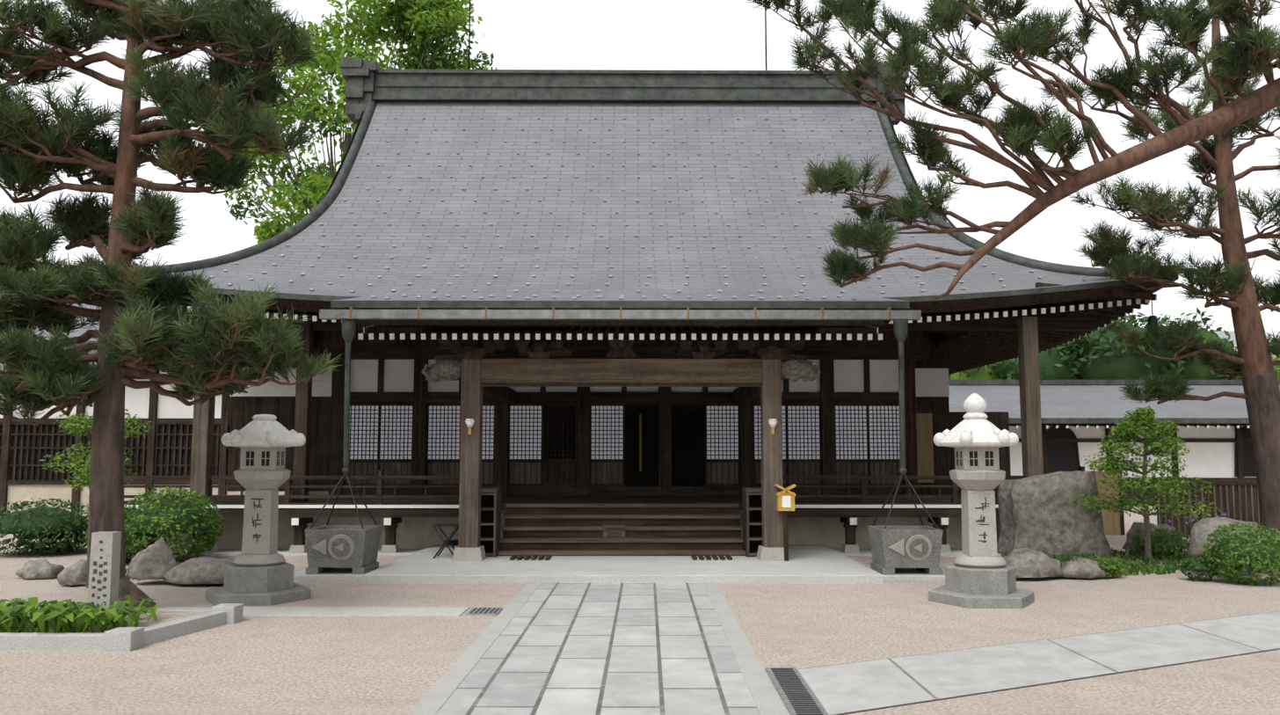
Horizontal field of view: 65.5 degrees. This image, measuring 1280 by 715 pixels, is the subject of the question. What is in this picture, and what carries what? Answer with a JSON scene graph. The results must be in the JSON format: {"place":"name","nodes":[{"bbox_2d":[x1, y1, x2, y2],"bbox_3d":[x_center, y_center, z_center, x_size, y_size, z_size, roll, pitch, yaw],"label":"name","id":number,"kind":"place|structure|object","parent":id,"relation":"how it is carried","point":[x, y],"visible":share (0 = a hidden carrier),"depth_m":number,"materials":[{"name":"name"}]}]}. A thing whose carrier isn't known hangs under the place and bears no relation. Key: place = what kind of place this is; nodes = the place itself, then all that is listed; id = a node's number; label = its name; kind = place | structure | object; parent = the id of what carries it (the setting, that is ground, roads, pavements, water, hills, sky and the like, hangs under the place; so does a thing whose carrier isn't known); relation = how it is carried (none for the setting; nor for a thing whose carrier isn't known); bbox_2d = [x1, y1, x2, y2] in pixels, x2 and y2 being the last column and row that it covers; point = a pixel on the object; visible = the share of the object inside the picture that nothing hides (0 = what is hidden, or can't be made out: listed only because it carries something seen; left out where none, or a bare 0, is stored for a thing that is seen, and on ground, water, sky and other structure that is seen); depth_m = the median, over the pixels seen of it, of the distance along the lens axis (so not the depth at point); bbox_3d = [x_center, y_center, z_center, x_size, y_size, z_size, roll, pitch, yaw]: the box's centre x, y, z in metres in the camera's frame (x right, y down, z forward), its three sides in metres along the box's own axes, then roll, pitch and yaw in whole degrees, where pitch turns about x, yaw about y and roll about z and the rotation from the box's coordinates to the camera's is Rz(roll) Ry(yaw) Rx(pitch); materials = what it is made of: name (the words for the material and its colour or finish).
{"place":"outdoors","nodes":[
{"label":"outdoors","id":0,"kind":"place"},
{"bbox_2d":[407,581,787,714],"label":"stone path","id":1,"kind":"structure","parent":0,"point":[563,648],"depth_m":7.75,"materials":[{"name":"stone"}]},
{"bbox_2d":[0,505,1279,714],"bbox_3d":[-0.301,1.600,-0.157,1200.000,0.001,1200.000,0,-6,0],"label":"ground","id":2,"kind":"structure","parent":0,"point":[323,664],"depth_m":8.39,"materials":[{"name":"beige gravel"}]},
{"bbox_2d":[15,559,64,579],"bbox_3d":[-7.793,2.730,12.920,0.570,0.233,0.447,0,-6,0],"label":"boulder","id":3,"kind":"object","parent":2,"relation":"on","point":[40,569],"visible":0.98,"depth_m":12.79,"materials":[{"name":"grey stone"}]},
{"bbox_2d":[0,497,88,555],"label":"shrub","id":4,"kind":"object","parent":2,"relation":"on","point":[42,519],"visible":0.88,"depth_m":15.64,"materials":[{"name":"green plant"}]},
{"bbox_2d":[15,530,87,551],"bbox_3d":[-9.762,2.956,16.512,1.035,0.596,1.020,0,-6,0],"label":"shrub","id":5,"kind":"object","parent":2,"relation":"on","point":[61,535],"visible":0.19,"depth_m":16.21,"materials":[{"name":"green plant"}]},
{"bbox_2d":[57,559,87,585],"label":"boulder","id":6,"kind":"object","parent":2,"relation":"on","point":[76,573],"visible":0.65,"depth_m":12.06,"materials":[{"name":"grey stone"}]},
{"bbox_2d":[39,408,153,491],"bbox_3d":[-10.098,2.206,18.548,1.756,2.581,2.002,0,-6,0],"label":"small tree","id":7,"kind":"object","parent":2,"relation":"on","point":[87,425],"depth_m":18.33,"materials":[{"name":"green plant"}]},
{"bbox_2d":[0,603,243,651],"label":"planter bed","id":8,"kind":"object","parent":2,"relation":"on","point":[169,623],"visible":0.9,"depth_m":8.31,"materials":[{"name":"stone"}]},
{"bbox_2d":[0,594,163,632],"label":"planter plants","id":9,"kind":"object","parent":8,"relation":"on","point":[55,615],"visible":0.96,"depth_m":8.44,"materials":[{"name":"green plant"}]},
{"bbox_2d":[87,530,121,625],"bbox_3d":[-4.822,1.996,8.958,0.200,0.840,0.154,0,-6,0],"label":"stone marker","id":10,"kind":"object","parent":8,"relation":"on","point":[104,574],"visible":0.85,"depth_m":8.91,"materials":[{"name":"stone"}]},
{"bbox_2d":[84,507,171,563],"bbox_3d":[-7.584,2.668,14.743,1.139,0.888,1.143,0,-6,0],"label":"shrub","id":11,"kind":"object","parent":2,"relation":"on","point":[128,536],"visible":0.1,"depth_m":14.46,"materials":[{"name":"green plant"}]},
{"bbox_2d":[127,537,177,579],"bbox_3d":[-6.015,2.487,12.398,0.527,0.492,0.519,-3,-6,26],"label":"boulder","id":12,"kind":"object","parent":2,"relation":"on","point":[156,560],"visible":0.85,"depth_m":12.26,"materials":[{"name":"grey stone"}]},
{"bbox_2d":[0,303,328,516],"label":"wall","id":13,"kind":"structure","parent":2,"relation":"on","point":[163,447],"depth_m":25.97,"materials":[{"name":"beige paint"}]},
{"bbox_2d":[0,0,341,615],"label":"pine","id":14,"kind":"object","parent":2,"relation":"on","point":[156,286],"depth_m":9.71,"materials":[{"name":"green plant"}]},
{"bbox_2d":[123,485,225,561],"bbox_3d":[-7.061,2.524,14.927,1.551,1.202,1.534,0,-6,0],"label":"shrub","id":15,"kind":"object","parent":2,"relation":"on","point":[175,517],"visible":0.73,"depth_m":14.60,"materials":[{"name":"green plant"}]},
{"bbox_2d":[164,556,233,583],"bbox_3d":[-5.268,2.620,12.353,1.239,0.289,0.738,0,-6,0],"label":"boulder","id":16,"kind":"object","parent":2,"relation":"on","point":[205,570],"visible":0.6,"depth_m":12.11,"materials":[{"name":"grey stone"}]},
{"bbox_2d":[205,414,310,605],"bbox_3d":[-4.234,1.659,11.137,1.136,2.049,1.024,0,-6,0],"label":"stone lantern","id":17,"kind":"object","parent":2,"relation":"on","point":[259,571],"visible":1,"depth_m":10.96,"materials":[{"name":"stone"}]},
{"bbox_2d":[38,606,502,616],"bbox_3d":[-7.829,2.608,10.158,12.810,0.071,0.530,0,-6,0],"label":"drain strip","id":18,"kind":"object","parent":2,"relation":"on","point":[353,611],"visible":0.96,"depth_m":10.09,"materials":[{"name":"concrete"}]},
{"bbox_2d":[293,319,381,580],"bbox_3d":[-3.925,1.190,13.318,1.150,3.400,1.050,0,-6,0],"label":"rain chain basin","id":19,"kind":"object","parent":2,"relation":"on","point":[342,552],"visible":0.98,"depth_m":12.82,"materials":[{"name":"stone"}]},
{"bbox_2d":[202,0,497,243],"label":"tree","id":20,"kind":"object","parent":2,"relation":"on","point":[433,13],"depth_m":40.91,"materials":[{"name":"green plant"}]},
{"bbox_2d":[128,544,1001,583],"bbox_3d":[-1.055,2.994,14.582,14.900,0.150,4.400,0,-6,0],"label":"apron","id":21,"kind":"object","parent":2,"relation":"on","point":[814,563],"visible":0.6,"depth_m":13.00,"materials":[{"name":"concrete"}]},
{"bbox_2d":[100,282,1156,560],"bbox_3d":[-0.329,1.415,22.060,17.202,4.629,16.910,0,-6,0],"label":"hall timber","id":22,"kind":"object","parent":21,"relation":"on","point":[549,442],"visible":0.94,"depth_m":17.95,"materials":[{"name":"brown wood"}]},
{"bbox_2d":[66,0,1178,340],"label":"hall roof","id":23,"kind":"structure","parent":22,"relation":"on","point":[564,197],"depth_m":19.74,"materials":[{"name":"grey tile"}]},
{"bbox_2d":[1146,299,1158,348],"bbox_3d":[8.252,-0.539,16.017,0.200,0.821,0.200,0,-6,0],"label":"wind bell","id":24,"kind":"object","parent":23,"relation":"attached to","point":[1150,317],"visible":0.56,"depth_m":15.98,"materials":[{"name":"grey metal"}]},
{"bbox_2d":[125,512,1279,580],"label":"garden ground cover","id":25,"kind":"object","parent":2,"relation":"on","point":[1133,568],"visible":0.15,"depth_m":14.25,"materials":[{"name":"green plant"}]},
{"bbox_2d":[867,319,945,581],"bbox_3d":[3.495,1.185,13.270,1.150,3.400,1.050,0,-6,0],"label":"rain chain basin","id":26,"kind":"object","parent":2,"relation":"on","point":[905,553],"visible":0.98,"depth_m":12.78,"materials":[{"name":"stone"}]},
{"bbox_2d":[928,392,1034,608],"bbox_3d":[3.725,1.530,10.977,1.137,2.275,1.015,0,-6,0],"label":"stone lantern","id":27,"kind":"object","parent":2,"relation":"on","point":[979,573],"visible":1,"depth_m":10.79,"materials":[{"name":"stone"}]},
{"bbox_2d":[1001,547,1062,577],"bbox_3d":[4.957,2.631,12.843,0.956,0.340,0.638,0,-6,0],"label":"boulder","id":28,"kind":"object","parent":2,"relation":"on","point":[1026,563],"visible":0.73,"depth_m":12.61,"materials":[{"name":"grey stone"}]},
{"bbox_2d":[996,470,1112,558],"bbox_3d":[6.443,2.503,15.623,1.741,1.454,0.804,0,-6,0],"label":"standing stone","id":29,"kind":"object","parent":2,"relation":"on","point":[1036,512],"visible":0.77,"depth_m":15.30,"materials":[{"name":"grey stone"}]},
{"bbox_2d":[1056,552,1085,578],"bbox_3d":[5.626,2.732,12.963,0.464,0.363,0.464,0,-6,0],"label":"plant","id":30,"kind":"object","parent":2,"relation":"on","point":[1062,558],"visible":0.21,"depth_m":12.93,"materials":[{"name":"green plant"}]},
{"bbox_2d":[1055,555,1106,578],"bbox_3d":[5.702,2.705,12.908,0.668,0.256,0.542,0,-6,0],"label":"boulder","id":31,"kind":"object","parent":2,"relation":"on","point":[1087,568],"visible":0.9,"depth_m":12.73,"materials":[{"name":"grey stone"}]},
{"bbox_2d":[918,330,1279,537],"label":"fence","id":32,"kind":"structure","parent":2,"relation":"on","point":[1238,500],"depth_m":19.26,"materials":[{"name":"brown wood"}]},
{"bbox_2d":[1087,555,1127,578],"bbox_3d":[6.031,2.753,13.008,0.588,0.329,0.589,0,-6,0],"label":"shrub","id":33,"kind":"object","parent":2,"relation":"on","point":[1109,564],"visible":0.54,"depth_m":12.84,"materials":[{"name":"green plant"}]},
{"bbox_2d":[948,379,1279,505],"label":"annex","id":34,"kind":"object","parent":2,"relation":"on","point":[1080,418],"visible":0.44,"depth_m":30.78,"materials":[{"name":"white wood"}]},
{"bbox_2d":[948,307,1279,379],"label":"trees","id":35,"kind":"object","parent":2,"relation":"on","point":[1101,353],"visible":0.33,"depth_m":45.56,"materials":[{"name":"green plant"}]},
{"bbox_2d":[1063,405,1223,560],"bbox_3d":[7.528,1.923,14.731,2.055,2.413,2.083,0,-6,0],"label":"garden maple","id":36,"kind":"object","parent":2,"relation":"on","point":[1159,430],"depth_m":14.72,"materials":[{"name":"green plant"}]},
{"bbox_2d":[1121,521,1179,552],"bbox_3d":[8.062,2.812,15.680,0.857,0.424,0.761,0,-6,0],"label":"boulder","id":37,"kind":"object","parent":2,"relation":"on","point":[1136,527],"visible":0.42,"depth_m":15.60,"materials":[{"name":"grey stone"}]},
{"bbox_2d":[1131,527,1190,559],"bbox_3d":[8.070,2.884,15.331,0.932,0.513,0.921,0,-6,0],"label":"shrub","id":38,"kind":"object","parent":2,"relation":"on","point":[1167,540],"visible":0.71,"depth_m":15.11,"materials":[{"name":"green plant"}]},
{"bbox_2d":[1068,0,1279,540],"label":"pine","id":39,"kind":"object","parent":2,"relation":"on","point":[1136,263],"depth_m":15.05,"materials":[{"name":"green plant"}]},
{"bbox_2d":[1179,553,1216,581],"bbox_3d":[7.099,2.687,12.656,0.410,0.393,0.427,0,-6,0],"label":"shrub","id":40,"kind":"object","parent":2,"relation":"on","point":[1192,563],"visible":0.88,"depth_m":12.57,"materials":[{"name":"green plant"}]},
{"bbox_2d":[1186,516,1266,556],"bbox_3d":[7.828,2.392,13.309,0.963,0.510,0.854,-5,-8,43],"label":"boulder","id":41,"kind":"object","parent":2,"relation":"on","point":[1202,529],"visible":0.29,"depth_m":13.24,"materials":[{"name":"grey stone"}]},
{"bbox_2d":[1201,521,1279,585],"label":"round shrub","id":42,"kind":"object","parent":2,"relation":"on","point":[1247,547],"visible":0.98,"depth_m":12.21,"materials":[{"name":"green plant"}]},
{"bbox_2d":[0,0,1279,341],"label":"sky","id":43,"kind":"structure","parent":0,"point":[520,34],"materials":[{"name":"white"}]},
{"bbox_2d":[748,0,1279,299],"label":"pine branch","id":44,"kind":"object","parent":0,"point":[1021,137],"depth_m":11.69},
{"bbox_2d":[765,610,1279,714],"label":"side path","id":45,"kind":"structure","parent":0,"point":[841,688],"depth_m":7.59,"materials":[{"name":"stone"}]}
]}

